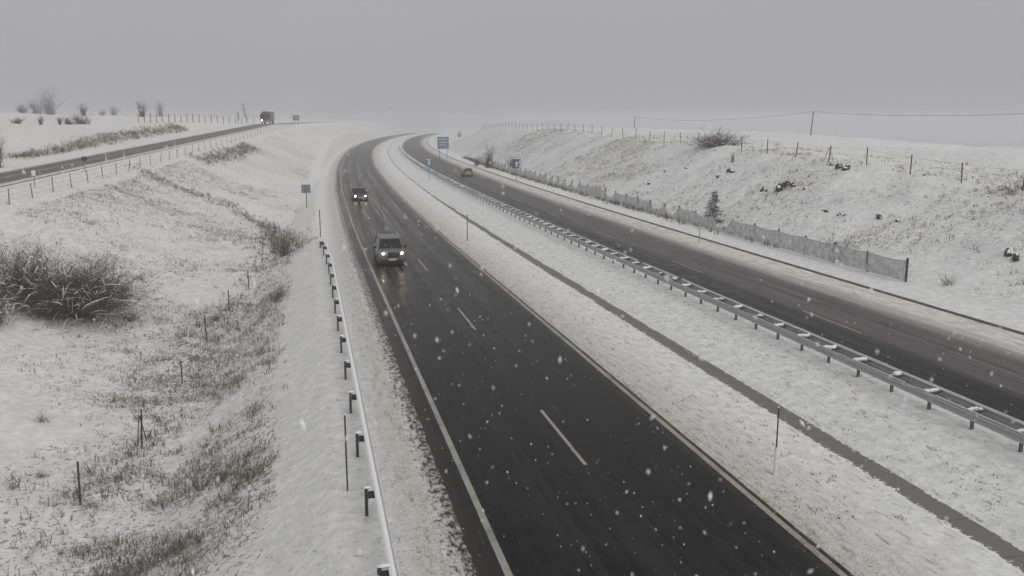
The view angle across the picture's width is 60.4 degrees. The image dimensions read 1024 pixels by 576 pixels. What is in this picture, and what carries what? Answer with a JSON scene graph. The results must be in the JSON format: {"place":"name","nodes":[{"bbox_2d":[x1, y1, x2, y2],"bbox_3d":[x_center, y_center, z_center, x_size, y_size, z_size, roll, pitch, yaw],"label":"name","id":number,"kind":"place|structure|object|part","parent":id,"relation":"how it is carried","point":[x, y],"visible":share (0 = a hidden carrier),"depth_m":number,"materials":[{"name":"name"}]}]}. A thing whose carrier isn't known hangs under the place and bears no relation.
{"place":"outdoors","nodes":[
{"label":"outdoors","id":0,"kind":"place"},
{"bbox_2d":[0,122,316,186],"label":"side road","id":1,"kind":"structure","parent":0,"point":[12,176],"depth_m":109.12,"materials":[{"name":"grey asphalt"}]},
{"bbox_2d":[259,111,273,123],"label":"lorry","id":2,"kind":"object","parent":1,"relation":"on","point":[267,117],"visible":1,"depth_m":242.19,"materials":[{"name":"paint"}]},
{"bbox_2d":[0,107,1021,575],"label":"falling snow","id":3,"kind":"structure","parent":0,"point":[532,341],"depth_m":3.29,"materials":[{"name":"white snow"}]},
{"bbox_2d":[0,113,1023,575],"bbox_3d":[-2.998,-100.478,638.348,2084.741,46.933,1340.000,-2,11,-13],"label":"snowy ground","id":4,"kind":"structure","parent":0,"point":[318,519],"depth_m":43.41,"materials":[{"name":"white snow"}]},
{"bbox_2d":[0,136,8,166],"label":"hill bush","id":5,"kind":"object","parent":4,"relation":"on","point":[1,151],"visible":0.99,"depth_m":92.12,"materials":[{"name":"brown plant"}]},
{"bbox_2d":[0,473,27,490],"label":"weed clump","id":6,"kind":"object","parent":4,"relation":"on","point":[14,483],"visible":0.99,"depth_m":29.64,"materials":[{"name":"plant"}]},
{"bbox_2d":[0,276,32,327],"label":"bush","id":7,"kind":"object","parent":4,"relation":"on","point":[2,312],"visible":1,"depth_m":44.52,"materials":[{"name":"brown plant"}]},
{"bbox_2d":[8,117,25,123],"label":"hill bush","id":8,"kind":"object","parent":4,"relation":"on","point":[17,122],"visible":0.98,"depth_m":161.93,"materials":[{"name":"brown plant"}]},
{"bbox_2d":[13,102,29,112],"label":"hill bush","id":9,"kind":"object","parent":4,"relation":"on","point":[20,110],"visible":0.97,"depth_m":285.98,"materials":[{"name":"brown plant"}]},
{"bbox_2d":[31,170,35,186],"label":"marker sign","id":10,"kind":"object","parent":4,"relation":"on","point":[33,173],"visible":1,"depth_m":74.86,"materials":[{"name":"metal"}]},
{"bbox_2d":[23,99,47,113],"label":"hill bush","id":11,"kind":"object","parent":4,"relation":"on","point":[36,111],"visible":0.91,"depth_m":293.27,"materials":[{"name":"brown plant"}]},
{"bbox_2d":[31,467,48,477],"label":"weed clump","id":12,"kind":"object","parent":4,"relation":"on","point":[41,475],"visible":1,"depth_m":30.57,"materials":[{"name":"brown plant"}]},
{"bbox_2d":[27,411,54,421],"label":"weed clump","id":13,"kind":"object","parent":4,"relation":"on","point":[41,420],"visible":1,"depth_m":35.16,"materials":[{"name":"plant"}]},
{"bbox_2d":[0,225,92,298],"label":"bush","id":14,"kind":"object","parent":4,"relation":"on","point":[10,262],"visible":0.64,"depth_m":49.81,"materials":[{"name":"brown plant"}]},
{"bbox_2d":[32,84,69,114],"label":"hill bush","id":15,"kind":"object","parent":4,"relation":"on","point":[50,110],"visible":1,"depth_m":290.64,"materials":[{"name":"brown plant"}]},
{"bbox_2d":[59,117,74,124],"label":"hill bush","id":16,"kind":"object","parent":4,"relation":"on","point":[69,122],"visible":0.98,"depth_m":171.22,"materials":[{"name":"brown plant"}]},
{"bbox_2d":[71,110,91,124],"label":"hill bush","id":17,"kind":"object","parent":4,"relation":"on","point":[79,121],"visible":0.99,"depth_m":174.16,"materials":[{"name":"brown plant"}]},
{"bbox_2d":[76,101,88,115],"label":"hill bush","id":18,"kind":"object","parent":4,"relation":"on","point":[83,111],"visible":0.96,"depth_m":212.81,"materials":[{"name":"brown plant"}]},
{"bbox_2d":[81,156,86,167],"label":"round sign","id":19,"kind":"object","parent":4,"relation":"on","point":[83,158],"visible":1,"depth_m":88.45,"materials":[{"name":"metal"}]},
{"bbox_2d":[76,495,105,509],"bbox_3d":[-13.535,6.952,28.194,1.134,0.483,1.076,3,11,14],"label":"weed clump","id":20,"kind":"object","parent":4,"relation":"on","point":[90,505],"visible":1,"depth_m":28.38,"materials":[{"name":"plant"}]},
{"bbox_2d":[0,241,192,341],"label":"bush","id":21,"kind":"object","parent":4,"relation":"on","point":[63,298],"visible":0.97,"depth_m":48.68,"materials":[{"name":"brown plant"}]},
{"bbox_2d":[109,103,118,114],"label":"hill bush","id":22,"kind":"object","parent":4,"relation":"on","point":[114,108],"visible":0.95,"depth_m":397.61,"materials":[{"name":"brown plant"}]},
{"bbox_2d":[113,309,146,323],"bbox_3d":[-22.432,1.508,51.102,2.438,1.112,2.783,-6,12,-30],"label":"bush","id":23,"kind":"object","parent":4,"relation":"on","point":[132,316],"visible":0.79,"depth_m":51.04,"materials":[{"name":"brown plant"}]},
{"bbox_2d":[133,101,149,116],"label":"hill bush","id":24,"kind":"object","parent":4,"relation":"on","point":[141,114],"visible":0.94,"depth_m":227.64,"materials":[{"name":"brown plant"}]},
{"bbox_2d":[2,125,284,204],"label":"roadside fence","id":25,"kind":"object","parent":4,"relation":"on","point":[117,167],"visible":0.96,"depth_m":92.59,"materials":[{"name":"wood"}]},
{"bbox_2d":[0,278,290,575],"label":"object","id":26,"kind":"object","parent":4,"relation":"on","point":[180,552],"visible":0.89,"depth_m":29.33,"materials":[{"name":"brown plant"}]},
{"bbox_2d":[0,158,300,575],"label":"field grass","id":27,"kind":"structure","parent":4,"relation":"on","point":[167,553],"depth_m":35.35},
{"bbox_2d":[4,122,317,522],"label":"tall weeds","id":28,"kind":"object","parent":4,"relation":"on","point":[177,128],"visible":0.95,"depth_m":102.83,"materials":[{"name":"brown plant"}]},
{"bbox_2d":[154,99,167,116],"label":"hill bush","id":29,"kind":"object","parent":4,"relation":"on","point":[159,112],"visible":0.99,"depth_m":391.19,"materials":[{"name":"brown plant"}]},
{"bbox_2d":[76,221,274,505],"bbox_3d":[-18.088,0.405,56.759,0.894,2.983,58.538,-2,11,-9],"label":"field fence","id":30,"kind":"object","parent":4,"relation":"on","point":[78,465],"visible":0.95,"depth_m":33.54,"materials":[{"name":"wood"}]},
{"bbox_2d":[137,113,253,122],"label":"hill fence","id":31,"kind":"object","parent":4,"relation":"on","point":[192,117],"visible":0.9,"depth_m":204.77,"materials":[{"name":"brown wood"}]},
{"bbox_2d":[190,435,212,449],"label":"weed clump","id":32,"kind":"object","parent":4,"relation":"on","point":[206,446],"visible":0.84,"depth_m":32.43,"materials":[{"name":"brown plant"}]},
{"bbox_2d":[210,464,233,482],"bbox_3d":[-9.238,5.848,28.213,1.095,0.620,1.486,-8,13,-35],"label":"weed clump","id":33,"kind":"object","parent":4,"relation":"on","point":[222,473],"visible":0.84,"depth_m":28.21,"materials":[{"name":"plant"}]},
{"bbox_2d":[223,370,245,388],"bbox_3d":[-12.181,3.933,39.296,1.263,0.733,1.847,-2,11,-13],"label":"weed clump","id":34,"kind":"object","parent":4,"relation":"on","point":[235,379],"visible":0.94,"depth_m":39.22,"materials":[{"name":"brown plant"}]},
{"bbox_2d":[226,454,270,482],"bbox_3d":[-8.076,5.521,26.970,1.394,0.741,1.933,1,11,8],"label":"weed clump","id":35,"kind":"object","parent":4,"relation":"on","point":[249,474],"visible":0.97,"depth_m":27.05,"materials":[{"name":"plant"}]},
{"bbox_2d":[231,392,273,420],"bbox_3d":[-9.818,4.446,33.388,1.916,0.864,1.972,2,11,11],"label":"weed clump","id":36,"kind":"object","parent":4,"relation":"on","point":[255,411],"visible":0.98,"depth_m":33.27,"materials":[{"name":"brown plant"}]},
{"bbox_2d":[247,343,267,357],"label":"weed clump","id":37,"kind":"object","parent":4,"relation":"on","point":[264,350],"visible":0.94,"depth_m":42.06,"materials":[{"name":"plant"}]},
{"bbox_2d":[258,222,280,253],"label":"bush","id":38,"kind":"object","parent":4,"relation":"on","point":[272,239],"visible":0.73,"depth_m":75.78,"materials":[{"name":"brown plant"}]},
{"bbox_2d":[256,283,296,301],"bbox_3d":[-14.284,0.115,54.200,2.195,1.378,2.663,4,12,22],"label":"bush","id":39,"kind":"object","parent":4,"relation":"on","point":[281,292],"visible":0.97,"depth_m":54.20,"materials":[{"name":"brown plant"}]},
{"bbox_2d":[258,219,299,257],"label":"bush","id":40,"kind":"object","parent":4,"relation":"on","point":[285,246],"visible":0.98,"depth_m":71.79,"materials":[{"name":"brown plant"}]},
{"bbox_2d":[292,115,298,119],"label":"distant sign","id":41,"kind":"object","parent":4,"relation":"on","point":[295,117],"visible":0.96,"depth_m":267.06,"materials":[{"name":"metal"}]},
{"bbox_2d":[301,184,310,207],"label":"road sign","id":42,"kind":"object","parent":4,"relation":"on","point":[306,188],"visible":0.94,"depth_m":103.35,"materials":[{"name":"metal"}]},
{"bbox_2d":[344,414,347,490],"bbox_3d":[-4.353,4.414,23.113,0.052,2.338,0.052,2,11,9],"label":"snow pole","id":43,"kind":"object","parent":4,"relation":"on","point":[346,451],"visible":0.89,"depth_m":23.07,"materials":[{"name":"metal"}]},
{"bbox_2d":[320,240,397,575],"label":"guardrail","id":44,"kind":"object","parent":4,"relation":"on","point":[389,568],"visible":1,"depth_m":25.52,"materials":[{"name":"metal"}]},
{"bbox_2d":[426,159,431,165],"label":"median sign","id":45,"kind":"object","parent":4,"relation":"on","point":[428,162],"visible":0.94,"depth_m":145.34,"materials":[{"name":"metal"}]},
{"bbox_2d":[437,137,448,157],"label":"direction sign","id":46,"kind":"object","parent":4,"relation":"on","point":[442,142],"visible":0.94,"depth_m":228.88,"materials":[{"name":"metal"}]},
{"bbox_2d":[473,158,483,165],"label":"bank shrub","id":47,"kind":"object","parent":4,"relation":"on","point":[476,162],"visible":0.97,"depth_m":190.32,"materials":[{"name":"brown plant"}]},
{"bbox_2d":[479,141,495,167],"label":"bank shrub","id":48,"kind":"object","parent":4,"relation":"on","point":[488,160],"visible":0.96,"depth_m":181.57,"materials":[{"name":"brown plant"}]},
{"bbox_2d":[503,153,524,170],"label":"bank shrub","id":49,"kind":"object","parent":4,"relation":"on","point":[510,161],"visible":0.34,"depth_m":167.52,"materials":[{"name":"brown plant"}]},
{"bbox_2d":[512,158,520,181],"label":"service sign","id":50,"kind":"object","parent":4,"relation":"on","point":[515,163],"visible":0.94,"depth_m":141.87,"materials":[{"name":"metal"}]},
{"bbox_2d":[333,133,853,575],"bbox_3d":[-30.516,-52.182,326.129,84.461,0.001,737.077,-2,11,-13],"label":"road","id":51,"kind":"structure","parent":4,"relation":"on","point":[536,517],"depth_m":26.69,"materials":[{"name":"grey asphalt"}]},
{"bbox_2d":[351,187,367,200],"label":"dark car","id":52,"kind":"object","parent":51,"relation":"on","point":[358,193],"visible":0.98,"depth_m":108.21,"materials":[{"name":"grey paint"}]},
{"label":"windows","id":53,"kind":"part","parent":52,"relation":"part of","materials":[{"name":"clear glass"}]},
{"bbox_2d":[374,233,406,265],"bbox_3d":[-8.531,-2.707,61.172,2.260,1.817,4.928,-2,11,-13],"label":"silver car","id":54,"kind":"object","parent":51,"relation":"on","point":[396,253],"visible":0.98,"depth_m":59.95,"materials":[{"name":"grey paint"}]},
{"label":"windows","id":55,"kind":"part","parent":54,"relation":"part of","materials":[{"name":"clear glass"}]},
{"bbox_2d":[340,140,860,575],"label":"road markings","id":56,"kind":"object","parent":51,"relation":"on","point":[504,563],"visible":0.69,"depth_m":27.52,"materials":[{"name":"paint"}]},
{"bbox_2d":[399,236,837,306],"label":"tar seams","id":57,"kind":"object","parent":51,"relation":"on","point":[782,306],"visible":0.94,"depth_m":47.89,"materials":[{"name":"black asphalt"}]},
{"bbox_2d":[462,155,774,247],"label":"snow fence","id":58,"kind":"object","parent":4,"relation":"on","point":[525,177],"visible":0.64,"depth_m":106.25,"materials":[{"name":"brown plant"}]},
{"bbox_2d":[477,156,908,281],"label":"fence","id":59,"kind":"object","parent":4,"relation":"on","point":[867,261],"visible":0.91,"depth_m":68.00,"materials":[{"name":"metal"}]},
{"bbox_2d":[386,134,1023,571],"bbox_3d":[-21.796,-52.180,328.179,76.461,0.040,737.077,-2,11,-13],"label":"median gutter","id":60,"kind":"object","parent":4,"relation":"on","point":[992,542],"visible":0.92,"depth_m":28.78,"materials":[{"name":"concrete"}]},
{"bbox_2d":[399,146,1023,451],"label":"guardrail","id":61,"kind":"object","parent":4,"relation":"on","point":[994,420],"visible":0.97,"depth_m":36.53,"materials":[{"name":"metal"}]},
{"bbox_2d":[700,190,725,222],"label":"fir tree","id":62,"kind":"object","parent":4,"relation":"on","point":[712,206],"visible":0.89,"depth_m":81.04,"materials":[{"name":"green plant"}]},
{"bbox_2d":[402,133,1023,421],"bbox_3d":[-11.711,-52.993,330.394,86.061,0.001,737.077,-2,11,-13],"label":"motorway far carriageway","id":63,"kind":"structure","parent":4,"relation":"on","point":[909,347],"depth_m":48.20,"materials":[{"name":"grey asphalt"}]},
{"bbox_2d":[460,168,472,176],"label":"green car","id":64,"kind":"object","parent":63,"relation":"on","point":[465,172],"visible":0.98,"depth_m":154.59,"materials":[{"name":"grey paint"}]},
{"bbox_2d":[675,124,754,148],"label":"bank shrub","id":65,"kind":"object","parent":4,"relation":"on","point":[708,142],"visible":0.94,"depth_m":114.15,"materials":[{"name":"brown plant"}]},
{"bbox_2d":[427,134,1023,333],"bbox_3d":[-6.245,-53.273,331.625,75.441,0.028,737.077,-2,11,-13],"label":"edge channel","id":66,"kind":"object","parent":4,"relation":"on","point":[1003,327],"visible":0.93,"depth_m":56.84,"materials":[{"name":"concrete"}]},
{"bbox_2d":[482,121,1023,190],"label":"crest fence","id":67,"kind":"object","parent":4,"relation":"on","point":[962,170],"visible":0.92,"depth_m":91.82,"materials":[{"name":"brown wood"}]},
{"bbox_2d":[489,128,1023,294],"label":"bank grass","id":68,"kind":"structure","parent":4,"relation":"on","point":[925,174],"depth_m":86.65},
{"bbox_2d":[773,406,779,474],"bbox_3d":[7.332,4.325,24.380,0.092,2.188,0.092,-8,13,-35],"label":"snow pole","id":69,"kind":"object","parent":4,"relation":"on","point":[775,461],"visible":0.84,"depth_m":24.39,"materials":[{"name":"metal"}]},
{"bbox_2d":[775,183,782,191],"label":"rock outcrop","id":70,"kind":"object","parent":4,"relation":"on","point":[779,187],"visible":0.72,"depth_m":83.50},
{"bbox_2d":[782,180,794,187],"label":"rock outcrop","id":71,"kind":"object","parent":4,"relation":"on","point":[785,183],"visible":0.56,"depth_m":83.85,"materials":[{"name":"grey stone"}]},
{"bbox_2d":[835,163,850,170],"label":"rock outcrop","id":72,"kind":"object","parent":4,"relation":"on","point":[845,167],"visible":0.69,"depth_m":82.96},
{"bbox_2d":[821,229,865,253],"bbox_3d":[23.153,-3.027,60.727,3.270,2.443,2.798,-2,11,-13],"label":"bank shrub","id":73,"kind":"object","parent":4,"relation":"on","point":[841,243],"visible":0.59,"depth_m":60.57,"materials":[{"name":"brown plant"}]},
{"bbox_2d":[933,270,956,285],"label":"bank shrub","id":74,"kind":"object","parent":4,"relation":"on","point":[946,279],"visible":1,"depth_m":51.15,"materials":[{"name":"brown plant"}]},
{"bbox_2d":[996,167,1023,194],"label":"bank shrub","id":75,"kind":"object","parent":4,"relation":"on","point":[1015,188],"visible":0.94,"depth_m":63.97,"materials":[{"name":"brown plant"}]},
{"bbox_2d":[1004,247,1019,260],"bbox_3d":[29.974,-1.999,53.007,0.649,0.761,2.244,3,11,15],"label":"rock outcrop","id":76,"kind":"object","parent":4,"relation":"on","point":[1008,252],"visible":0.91,"depth_m":52.66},
{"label":"utility pole","id":77,"kind":"object","parent":4,"relation":"on","visible":0},
{"bbox_2d":[637,111,1008,120],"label":"overhead cable","id":78,"kind":"object","parent":77,"relation":"attached to","point":[845,113],"visible":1,"depth_m":178.79,"materials":[{"name":"metal"}]},
{"bbox_2d":[0,0,1023,146],"label":"sky","id":79,"kind":"structure","parent":0,"point":[436,63],"materials":[{"name":"grey"}]}
]}

